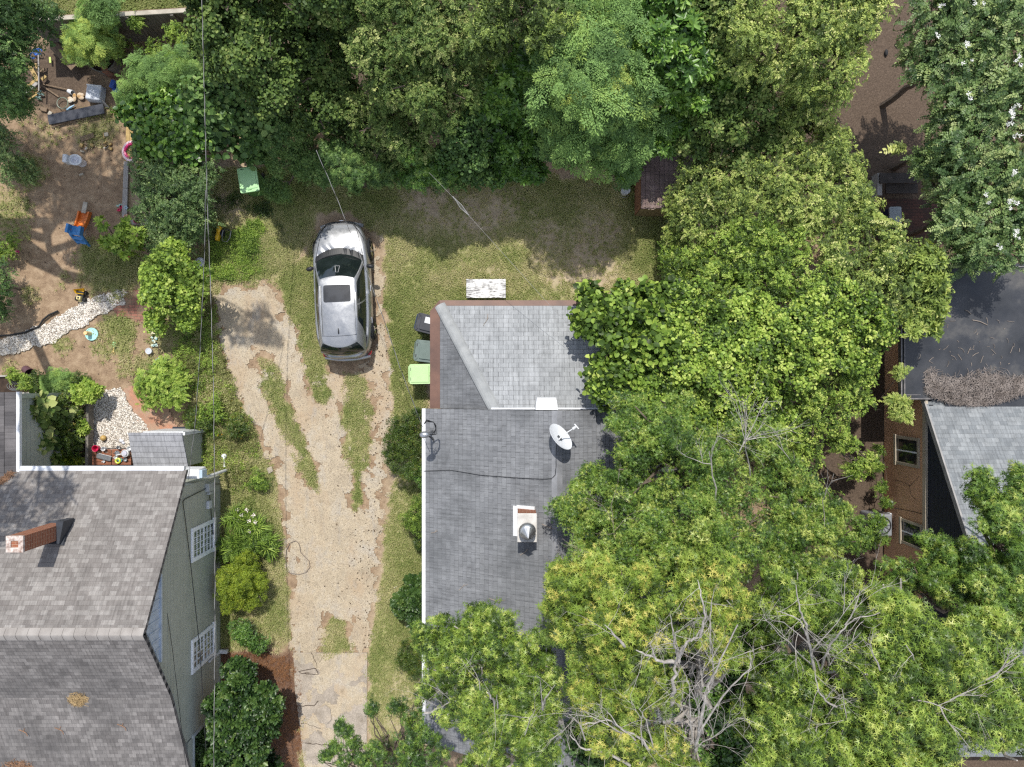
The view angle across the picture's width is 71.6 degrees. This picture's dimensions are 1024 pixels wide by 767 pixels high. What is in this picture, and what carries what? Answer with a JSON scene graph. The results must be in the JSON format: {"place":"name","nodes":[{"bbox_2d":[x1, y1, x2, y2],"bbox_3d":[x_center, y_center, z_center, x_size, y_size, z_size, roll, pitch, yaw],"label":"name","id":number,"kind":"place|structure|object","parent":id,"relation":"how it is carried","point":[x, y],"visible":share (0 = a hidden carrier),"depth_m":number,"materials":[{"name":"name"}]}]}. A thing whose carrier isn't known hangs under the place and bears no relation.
{"place":"outdoors","nodes":[
{"label":"outdoors","id":0,"kind":"place"},
{"bbox_2d":[41,0,194,14],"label":"neighbour grass","id":1,"kind":"structure","parent":0,"point":[69,5],"depth_m":24.42,"materials":[{"name":"green plant"}]},
{"bbox_2d":[201,0,214,766],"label":"power cable","id":2,"kind":"object","parent":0,"point":[212,367],"visible":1,"depth_m":18.59,"materials":[{"name":"metal"}]},
{"bbox_2d":[209,233,393,656],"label":"driveway","id":3,"kind":"structure","parent":0,"point":[282,359],"depth_m":24.49,"materials":[{"name":"beige gravel"}]},
{"bbox_2d":[293,652,367,766],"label":"concrete driveway","id":4,"kind":"structure","parent":0,"point":[313,744],"depth_m":24.47,"materials":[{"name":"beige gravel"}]},
{"bbox_2d":[0,0,1023,766],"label":"ground","id":5,"kind":"structure","parent":0,"point":[58,198],"depth_m":24.52,"materials":[{"name":"brown soil"}]},
{"bbox_2d":[0,255,20,322],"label":"shadowed shrub","id":6,"kind":"object","parent":5,"relation":"on","point":[7,292],"visible":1,"depth_m":23.29,"materials":[{"name":"green plant"}]},
{"bbox_2d":[0,120,42,189],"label":"edge shrub","id":7,"kind":"object","parent":5,"relation":"on","point":[20,163],"visible":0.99,"depth_m":23.56,"materials":[{"name":"green plant"}]},
{"bbox_2d":[0,375,69,392],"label":"raised bed","id":8,"kind":"object","parent":5,"relation":"on","point":[4,382],"visible":0.27,"depth_m":24.33,"materials":[{"name":"soil"}]},
{"bbox_2d":[39,366,75,392],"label":"herb","id":9,"kind":"object","parent":8,"relation":"on","point":[57,379],"visible":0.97,"depth_m":24.00,"materials":[{"name":"green plant"}]},
{"bbox_2d":[0,0,71,131],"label":"shade tree","id":10,"kind":"object","parent":5,"relation":"on","point":[19,37],"visible":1,"depth_m":18.78,"materials":[{"name":"green plant"}]},
{"bbox_2d":[29,385,77,465],"bbox_3d":[-15.463,1.480,23.377,1.618,2.356,2.931,11,90,0],"label":"squash vine","id":11,"kind":"object","parent":5,"relation":"on","point":[42,412],"visible":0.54,"depth_m":22.86,"materials":[{"name":"green plant"}]},
{"bbox_2d":[0,289,127,355],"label":"gravel path","id":12,"kind":"structure","parent":5,"relation":"on","point":[53,326],"depth_m":24.49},
{"bbox_2d":[51,389,86,460],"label":"tomato plants","id":13,"kind":"object","parent":5,"relation":"on","point":[67,434],"visible":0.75,"depth_m":23.66,"materials":[{"name":"green plant"}]},
{"bbox_2d":[47,104,104,124],"bbox_3d":[-14.948,-9.236,24.355,1.971,0.090,0.340,-11,90,0],"label":"slate board","id":14,"kind":"object","parent":5,"relation":"on","point":[75,114],"visible":1,"depth_m":24.34,"materials":[{"name":"grey stone"}]},
{"bbox_2d":[66,376,105,436],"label":"bay shrub","id":15,"kind":"object","parent":5,"relation":"on","point":[87,390],"visible":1,"depth_m":23.51,"materials":[{"name":"green plant"}]},
{"bbox_2d":[76,0,125,29],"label":"fence overhang","id":16,"kind":"object","parent":5,"relation":"on","point":[100,9],"visible":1,"depth_m":21.83,"materials":[{"name":"green plant"}]},
{"bbox_2d":[0,104,205,399],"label":"yard grass","id":17,"kind":"structure","parent":5,"relation":"on","point":[110,263],"depth_m":24.46,"materials":[{"name":"green plant"}]},
{"bbox_2d":[88,52,121,75],"bbox_3d":[-13.876,-11.020,24.235,1.000,0.530,0.994,0,90,0],"label":"round planter","id":18,"kind":"object","parent":5,"relation":"on","point":[114,67],"visible":0.32,"depth_m":24.06,"materials":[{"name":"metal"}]},
{"bbox_2d":[59,6,126,69],"bbox_3d":[-13.660,-11.222,23.363,2.273,2.394,2.028,0,90,0],"label":"feathery plant","id":19,"kind":"object","parent":18,"relation":"in","point":[85,42],"visible":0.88,"depth_m":22.72,"materials":[{"name":"green plant"}]},
{"bbox_2d":[29,7,197,45],"bbox_3d":[-13.123,-11.807,23.628,5.336,1.745,0.240,-3,90,0],"label":"board fence","id":20,"kind":"object","parent":5,"relation":"on","point":[155,20],"visible":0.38,"depth_m":23.32,"materials":[{"name":"brown wood"}]},
{"bbox_2d":[0,392,227,766],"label":"sage house","id":21,"kind":"structure","parent":5,"relation":"on","point":[107,582],"depth_m":20.70,"materials":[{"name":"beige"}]},
{"bbox_2d":[191,517,215,562],"bbox_3d":[-10.023,5.080,23.100,0.080,1.760,1.140,0,90,0],"label":"window","id":22,"kind":"structure","parent":21,"relation":"in","point":[203,542],"depth_m":23.02,"materials":[{"name":"white glass"}]},
{"bbox_2d":[191,621,215,674],"bbox_3d":[-10.023,8.580,23.100,0.080,1.760,1.140,0,90,0],"label":"window","id":23,"kind":"structure","parent":21,"relation":"in","point":[206,637],"depth_m":23.04,"materials":[{"name":"white glass"}]},
{"bbox_2d":[92,214,147,260],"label":"palmate sapling","id":24,"kind":"object","parent":5,"relation":"on","point":[121,235],"visible":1,"depth_m":23.21,"materials":[{"name":"green plant"}]},
{"bbox_2d":[93,387,147,450],"bbox_3d":[-13.538,1.251,24.486,2.107,0.005,2.134,0,90,0],"label":"pebble bed","id":25,"kind":"object","parent":5,"relation":"on","point":[115,422],"visible":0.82,"depth_m":24.49,"materials":[{"name":"white gravel"}]},
{"bbox_2d":[122,127,154,224],"bbox_3d":[-12.655,-7.249,24.390,1.362,0.260,3.686,0,90,0],"label":"edging","id":26,"kind":"object","parent":5,"relation":"on","point":[128,200],"visible":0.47,"depth_m":24.26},
{"bbox_2d":[123,386,176,430],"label":"brick walk","id":27,"kind":"structure","parent":5,"relation":"on","point":[152,419],"depth_m":24.48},
{"bbox_2d":[108,9,195,65],"bbox_3d":[-11.689,-11.221,23.402,4.026,2.303,1.646,0,90,0],"label":"fence vine","id":28,"kind":"object","parent":5,"relation":"on","point":[136,22],"visible":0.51,"depth_m":22.97,"materials":[{"name":"green plant"}]},
{"bbox_2d":[110,40,202,107],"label":"mimosa sapling","id":29,"kind":"object","parent":5,"relation":"on","point":[152,72],"visible":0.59,"depth_m":22.30,"materials":[{"name":"green plant"}]},
{"bbox_2d":[110,79,215,171],"bbox_3d":[-10.946,-8.147,23.073,3.962,2.967,3.032,0,90,0],"label":"broadleaf bush","id":30,"kind":"object","parent":5,"relation":"on","point":[165,129],"visible":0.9,"depth_m":22.13,"materials":[{"name":"green plant"}]},
{"bbox_2d":[133,353,193,412],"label":"cypress shrub","id":31,"kind":"object","parent":5,"relation":"on","point":[164,383],"visible":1,"depth_m":23.46,"materials":[{"name":"green plant"}]},
{"bbox_2d":[128,427,204,466],"bbox_3d":[-11.475,2.138,23.656,1.850,1.689,1.295,0,90,0],"label":"storage locker","id":32,"kind":"object","parent":5,"relation":"on","point":[167,447],"visible":0.85,"depth_m":23.10,"materials":[{"name":"grey"}]},
{"bbox_2d":[137,235,214,337],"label":"leafy sapling","id":33,"kind":"object","parent":5,"relation":"on","point":[167,277],"visible":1,"depth_m":22.50,"materials":[{"name":"green plant"}]},
{"bbox_2d":[125,139,227,235],"bbox_3d":[-10.866,-6.374,23.251,3.516,2.612,3.085,0,90,0],"label":"round leaf bush","id":34,"kind":"object","parent":5,"relation":"on","point":[184,184],"visible":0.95,"depth_m":22.65,"materials":[{"name":"green plant"}]},
{"bbox_2d":[135,202,219,261],"bbox_3d":[-11.214,-4.968,23.764,2.874,1.584,1.986,-31,90,0],"label":"tangle bush","id":35,"kind":"object","parent":5,"relation":"on","point":[162,234],"visible":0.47,"depth_m":23.43,"materials":[{"name":"green plant"}]},
{"bbox_2d":[170,286,260,493],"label":"weeds","id":36,"kind":"object","parent":5,"relation":"on","point":[231,447],"visible":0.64,"depth_m":24.35,"materials":[{"name":"green plant"}]},
{"bbox_2d":[176,72,290,170],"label":"understorey tree","id":37,"kind":"object","parent":5,"relation":"on","point":[227,117],"visible":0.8,"depth_m":21.37,"materials":[{"name":"green plant"}]},
{"bbox_2d":[204,217,270,281],"bbox_3d":[-9.411,-4.616,24.422,2.356,0.352,2.308,0,90,0],"label":"clover","id":38,"kind":"object","parent":5,"relation":"on","point":[250,232],"visible":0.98,"depth_m":24.39,"materials":[{"name":"green plant"}]},
{"bbox_2d":[177,0,302,124],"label":"vine tree","id":39,"kind":"object","parent":5,"relation":"on","point":[245,55],"visible":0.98,"depth_m":18.59,"materials":[{"name":"green plant"}]},
{"bbox_2d":[195,655,285,766],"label":"holly","id":40,"kind":"object","parent":5,"relation":"on","point":[248,716],"visible":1,"depth_m":22.37,"materials":[{"name":"green plant"}]},
{"bbox_2d":[212,546,270,615],"bbox_3d":[-8.977,6.603,23.650,1.875,1.807,2.348,0,90,0],"label":"boxwood","id":41,"kind":"object","parent":5,"relation":"on","point":[242,581],"visible":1,"depth_m":23.44,"materials":[{"name":"green plant"}]},
{"bbox_2d":[214,530,281,565],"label":"fern clump","id":42,"kind":"object","parent":5,"relation":"on","point":[225,556],"visible":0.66,"depth_m":23.91,"materials":[{"name":"green plant"}]},
{"bbox_2d":[226,617,271,656],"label":"shrub","id":43,"kind":"object","parent":5,"relation":"on","point":[243,632],"visible":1,"depth_m":23.91,"materials":[{"name":"green plant"}]},
{"bbox_2d":[215,492,285,560],"bbox_3d":[-8.967,5.275,23.928,2.503,1.473,2.193,44,90,0],"label":"lily clump","id":44,"kind":"object","parent":5,"relation":"on","point":[252,525],"visible":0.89,"depth_m":23.78,"materials":[{"name":"green plant"}]},
{"bbox_2d":[237,166,264,196],"bbox_3d":[-8.724,-6.765,23.966,0.640,1.068,0.874,-9,90,0],"label":"wheeled bin","id":45,"kind":"object","parent":5,"relation":"on","point":[250,182],"visible":0.98,"depth_m":23.45,"materials":[{"name":"green plastic"}]},
{"bbox_2d":[220,650,301,766],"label":"fallen leaves","id":46,"kind":"object","parent":5,"relation":"on","point":[281,672],"visible":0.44,"depth_m":24.46,"materials":[{"name":"orange plant"}]},
{"bbox_2d":[257,97,321,204],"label":"understorey tree","id":47,"kind":"object","parent":5,"relation":"on","point":[294,153],"visible":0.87,"depth_m":22.36,"materials":[{"name":"green plant"}]},
{"bbox_2d":[226,0,377,148],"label":"vine tree","id":48,"kind":"object","parent":5,"relation":"on","point":[324,84],"visible":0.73,"depth_m":20.32,"materials":[{"name":"green plant"}]},
{"bbox_2d":[306,220,376,360],"bbox_3d":[-5.661,-3.135,23.664,2.246,1.673,4.770,-3,90,0],"label":"suv","id":49,"kind":"object","parent":5,"relation":"on","point":[346,324],"visible":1,"depth_m":23.20,"materials":[{"name":"silver metal"}]},
{"bbox_2d":[316,714,373,766],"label":"sweetgum","id":50,"kind":"object","parent":5,"relation":"on","point":[343,729],"visible":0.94,"depth_m":18.60,"materials":[{"name":"green plant"}]},
{"bbox_2d":[304,135,400,196],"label":"understorey tree","id":51,"kind":"object","parent":5,"relation":"on","point":[349,173],"visible":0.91,"depth_m":22.00,"materials":[{"name":"green plant"}]},
{"bbox_2d":[381,406,421,481],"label":"foundation shrub","id":52,"kind":"object","parent":5,"relation":"on","point":[405,444],"visible":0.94,"depth_m":23.15,"materials":[{"name":"green plant"}]},
{"bbox_2d":[389,571,421,632],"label":"foundation shrub","id":53,"kind":"object","parent":5,"relation":"on","point":[406,602],"visible":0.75,"depth_m":23.33,"materials":[{"name":"green plant"}]},
{"bbox_2d":[323,60,488,180],"bbox_3d":[-3.372,-7.833,21.927,5.456,5.286,2.882,0,90,0],"label":"vine tree","id":54,"kind":"object","parent":5,"relation":"on","point":[390,131],"visible":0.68,"depth_m":20.56,"materials":[{"name":"green plant"}]},
{"bbox_2d":[393,637,421,681],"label":"foundation shrub","id":55,"kind":"object","parent":5,"relation":"on","point":[405,658],"visible":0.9,"depth_m":23.53,"materials":[{"name":"green plant"}]},
{"bbox_2d":[361,682,454,766],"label":"sweetgum","id":56,"kind":"object","parent":5,"relation":"on","point":[411,751],"visible":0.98,"depth_m":17.88,"materials":[{"name":"green plant"}]},
{"bbox_2d":[331,0,515,123],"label":"vine tree","id":57,"kind":"object","parent":5,"relation":"on","point":[433,34],"visible":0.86,"depth_m":18.81,"materials":[{"name":"green plant"}]},
{"bbox_2d":[394,126,459,194],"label":"understorey tree","id":58,"kind":"object","parent":5,"relation":"on","point":[421,176],"visible":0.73,"depth_m":21.87,"materials":[{"name":"green plant"}]},
{"bbox_2d":[197,163,669,766],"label":"lawn grass","id":59,"kind":"structure","parent":5,"relation":"on","point":[647,261],"depth_m":24.46,"materials":[{"name":"green plant"}]},
{"bbox_2d":[429,104,498,193],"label":"understorey tree","id":60,"kind":"object","parent":5,"relation":"on","point":[469,164],"visible":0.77,"depth_m":21.36,"materials":[{"name":"green plant"}]},
{"bbox_2d":[466,279,505,297],"bbox_3d":[-0.884,-3.231,24.314,1.340,0.372,0.640,0,90,0],"label":"back step","id":61,"kind":"object","parent":5,"relation":"on","point":[485,288],"visible":1,"depth_m":24.13,"materials":[{"name":"concrete"}]},
{"bbox_2d":[379,596,601,766],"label":"sweetgum","id":62,"kind":"object","parent":5,"relation":"on","point":[510,697],"visible":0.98,"depth_m":16.33,"materials":[{"name":"green plant"}]},
{"bbox_2d":[463,23,550,132],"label":"privet tree","id":63,"kind":"object","parent":5,"relation":"on","point":[502,97],"visible":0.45,"depth_m":20.19,"materials":[{"name":"green plant"}]},
{"bbox_2d":[472,113,551,192],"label":"privet tree","id":64,"kind":"object","parent":5,"relation":"on","point":[510,153],"visible":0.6,"depth_m":21.61,"materials":[{"name":"green plant"}]},
{"bbox_2d":[463,0,578,65],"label":"vine tree","id":65,"kind":"object","parent":5,"relation":"on","point":[490,33],"visible":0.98,"depth_m":17.87,"materials":[{"name":"green plant"}]},
{"bbox_2d":[422,300,680,766],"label":"grey house","id":66,"kind":"structure","parent":5,"relation":"on","point":[507,382],"depth_m":20.90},
{"bbox_2d":[555,715,608,766],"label":"understorey tree","id":67,"kind":"object","parent":5,"relation":"on","point":[579,754],"visible":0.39,"depth_m":19.65,"materials":[{"name":"green plant"}]},
{"bbox_2d":[520,0,676,190],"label":"mimosa tree","id":68,"kind":"object","parent":5,"relation":"on","point":[593,107],"visible":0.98,"depth_m":18.94,"materials":[{"name":"green plant"}]},
{"bbox_2d":[535,543,697,766],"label":"sweetgum","id":69,"kind":"object","parent":5,"relation":"on","point":[586,588],"visible":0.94,"depth_m":15.34,"materials":[{"name":"green plant"}]},
{"bbox_2d":[566,274,683,412],"bbox_3d":[3.201,-1.692,21.645,4.539,5.891,3.700,-42,90,0],"label":"tree","id":70,"kind":"object","parent":5,"relation":"on","point":[622,325],"visible":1,"depth_m":19.49,"materials":[{"name":"green plant"}]},
{"bbox_2d":[604,107,693,189],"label":"privet tree","id":71,"kind":"object","parent":5,"relation":"on","point":[665,148],"visible":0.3,"depth_m":21.32,"materials":[{"name":"green plant"}]},
{"bbox_2d":[542,459,776,593],"bbox_3d":[3.989,3.970,20.132,6.622,9.056,3.584,14,90,0],"label":"sweetgum","id":72,"kind":"object","parent":5,"relation":"on","point":[635,537],"visible":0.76,"depth_m":16.76,"materials":[{"name":"green plant"}]},
{"bbox_2d":[524,541,801,766],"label":"sweetgum","id":73,"kind":"object","parent":5,"relation":"on","point":[716,599],"visible":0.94,"depth_m":15.37,"materials":[{"name":"green plant"}]},
{"bbox_2d":[634,153,692,216],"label":"garden shed","id":74,"kind":"structure","parent":5,"relation":"on","point":[657,177],"depth_m":23.17,"materials":[{"name":"wood"}]},
{"bbox_2d":[618,0,740,117],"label":"privet tree","id":75,"kind":"object","parent":5,"relation":"on","point":[680,57],"visible":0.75,"depth_m":19.29,"materials":[{"name":"green plant"}]},
{"bbox_2d":[590,365,813,520],"bbox_3d":[4.696,1.626,19.674,5.497,9.910,4.379,0,90,0],"label":"sweetgum","id":76,"kind":"object","parent":5,"relation":"on","point":[690,455],"visible":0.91,"depth_m":17.08,"materials":[{"name":"green plant"}]},
{"bbox_2d":[631,275,784,429],"bbox_3d":[5.429,-0.747,21.499,3.525,6.151,4.391,21,90,0],"label":"tree","id":77,"kind":"object","parent":5,"relation":"on","point":[730,330],"visible":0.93,"depth_m":19.08,"materials":[{"name":"green plant"}]},
{"bbox_2d":[658,145,762,249],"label":"tree","id":78,"kind":"object","parent":5,"relation":"on","point":[686,208],"visible":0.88,"depth_m":21.60,"materials":[{"name":"green plant"}]},
{"bbox_2d":[672,618,768,766],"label":"understorey tree","id":79,"kind":"object","parent":5,"relation":"on","point":[723,756],"visible":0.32,"depth_m":19.21,"materials":[{"name":"green plant"}]},
{"bbox_2d":[670,0,808,176],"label":"vine tree","id":80,"kind":"object","parent":5,"relation":"on","point":[722,124],"visible":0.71,"depth_m":20.37,"materials":[{"name":"green plant"}]},
{"bbox_2d":[657,211,845,304],"bbox_3d":[7.052,-3.443,22.097,4.963,4.944,3.236,0,90,0],"label":"tree","id":81,"kind":"object","parent":5,"relation":"on","point":[732,267],"visible":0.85,"depth_m":20.59,"materials":[{"name":"green plant"}]},
{"bbox_2d":[712,0,801,92],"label":"vine tree","id":82,"kind":"object","parent":5,"relation":"on","point":[764,37],"visible":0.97,"depth_m":18.61,"materials":[{"name":"green plant"}]},
{"bbox_2d":[717,409,862,582],"bbox_3d":[7.232,3.657,20.744,3.440,7.706,6.239,-45,90,0],"label":"sweetgum","id":83,"kind":"object","parent":5,"relation":"on","point":[800,526],"visible":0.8,"depth_m":18.09,"materials":[{"name":"green plant"}]},
{"bbox_2d":[690,277,904,443],"bbox_3d":[7.684,-0.726,21.721,7.071,5.704,3.893,-33,90,0],"label":"tree","id":84,"kind":"object","parent":5,"relation":"on","point":[816,327],"visible":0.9,"depth_m":19.47,"materials":[{"name":"green plant"}]},
{"bbox_2d":[724,126,886,244],"bbox_3d":[8.766,-5.718,22.260,4.873,4.585,3.832,0,90,0],"label":"tree","id":85,"kind":"object","parent":5,"relation":"on","point":[780,191],"visible":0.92,"depth_m":20.68,"materials":[{"name":"green plant"}]},
{"bbox_2d":[758,0,899,148],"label":"vine tree","id":86,"kind":"object","parent":5,"relation":"on","point":[841,27],"visible":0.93,"depth_m":19.10,"materials":[{"name":"green plant"}]},
{"bbox_2d":[778,367,881,481],"bbox_3d":[9.742,1.242,22.365,4.335,4.376,3.996,0,90,0],"label":"tree","id":87,"kind":"object","parent":5,"relation":"on","point":[809,410],"visible":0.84,"depth_m":21.41,"materials":[{"name":"green plant"}]},
{"bbox_2d":[846,509,887,557],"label":"wall shrub","id":88,"kind":"object","parent":5,"relation":"on","point":[868,532],"visible":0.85,"depth_m":23.00,"materials":[{"name":"green plant"}]},
{"bbox_2d":[722,539,1019,766],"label":"sweetgum","id":89,"kind":"object","parent":5,"relation":"on","point":[792,718],"visible":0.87,"depth_m":15.79,"materials":[{"name":"green plant"}]},
{"bbox_2d":[794,199,954,327],"bbox_3d":[10.633,-3.575,22.118,5.156,4.883,3.291,36,90,0],"label":"tree","id":90,"kind":"object","parent":5,"relation":"on","point":[880,274],"visible":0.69,"depth_m":20.34,"materials":[{"name":"green plant"}]},
{"bbox_2d":[870,443,896,546],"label":"wall vine","id":91,"kind":"object","parent":5,"relation":"on","point":[885,502],"depth_m":23.68,"materials":[{"name":"green plant"}]},
{"bbox_2d":[860,362,915,425],"bbox_3d":[11.777,0.354,22.830,0.839,3.443,1.986,-9,90,0],"label":"vine tendril","id":92,"kind":"object","parent":5,"relation":"on","point":[900,408],"visible":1,"depth_m":21.56,"materials":[{"name":"plant"}]},
{"bbox_2d":[870,199,939,297],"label":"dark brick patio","id":93,"kind":"structure","parent":5,"relation":"on","point":[914,213],"depth_m":24.48,"materials":[{"name":"brown brick"}]},
{"bbox_2d":[870,239,951,342],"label":"tree","id":94,"kind":"object","parent":5,"relation":"on","point":[928,275],"visible":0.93,"depth_m":20.19,"materials":[{"name":"green plant"}]},
{"bbox_2d":[819,569,1023,766],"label":"sweetgum","id":95,"kind":"object","parent":5,"relation":"on","point":[880,731],"visible":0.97,"depth_m":14.69,"materials":[{"name":"green plant"}]},
{"bbox_2d":[871,458,1023,650],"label":"sweetgum","id":96,"kind":"object","parent":5,"relation":"on","point":[978,573],"visible":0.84,"depth_m":17.10,"materials":[{"name":"green plant"}]},
{"bbox_2d":[879,0,1023,110],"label":"crepe myrtle","id":97,"kind":"object","parent":5,"relation":"on","point":[950,18],"visible":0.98,"depth_m":19.49,"materials":[{"name":"green plant"}]},
{"bbox_2d":[882,263,1023,756],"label":"tan house","id":98,"kind":"structure","parent":5,"relation":"on","point":[934,450],"depth_m":21.88,"materials":[{"name":"paint"}]},
{"bbox_2d":[893,434,919,468],"bbox_3d":[12.813,2.200,23.060,0.080,1.440,1.020,0,90,0],"label":"window","id":99,"kind":"structure","parent":98,"relation":"in","point":[906,450],"depth_m":23.08,"materials":[{"name":"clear glass"}]},
{"bbox_2d":[922,364,1023,408],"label":"twig heap","id":100,"kind":"object","parent":98,"relation":"on","point":[1012,388],"visible":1,"depth_m":21.82,"materials":[{"name":"grey wood"}]},
{"bbox_2d":[891,59,1023,182],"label":"crepe myrtle","id":101,"kind":"object","parent":5,"relation":"on","point":[961,114],"visible":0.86,"depth_m":19.77,"materials":[{"name":"green plant"}]},
{"bbox_2d":[902,137,1023,283],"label":"crepe myrtle","id":102,"kind":"object","parent":5,"relation":"on","point":[966,233],"visible":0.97,"depth_m":19.99,"materials":[{"name":"green plant"}]},
{"bbox_2d":[872,173,919,197],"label":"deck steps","id":103,"kind":"structure","parent":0,"point":[878,179],"depth_m":24.14,"materials":[{"name":"grey wood"}]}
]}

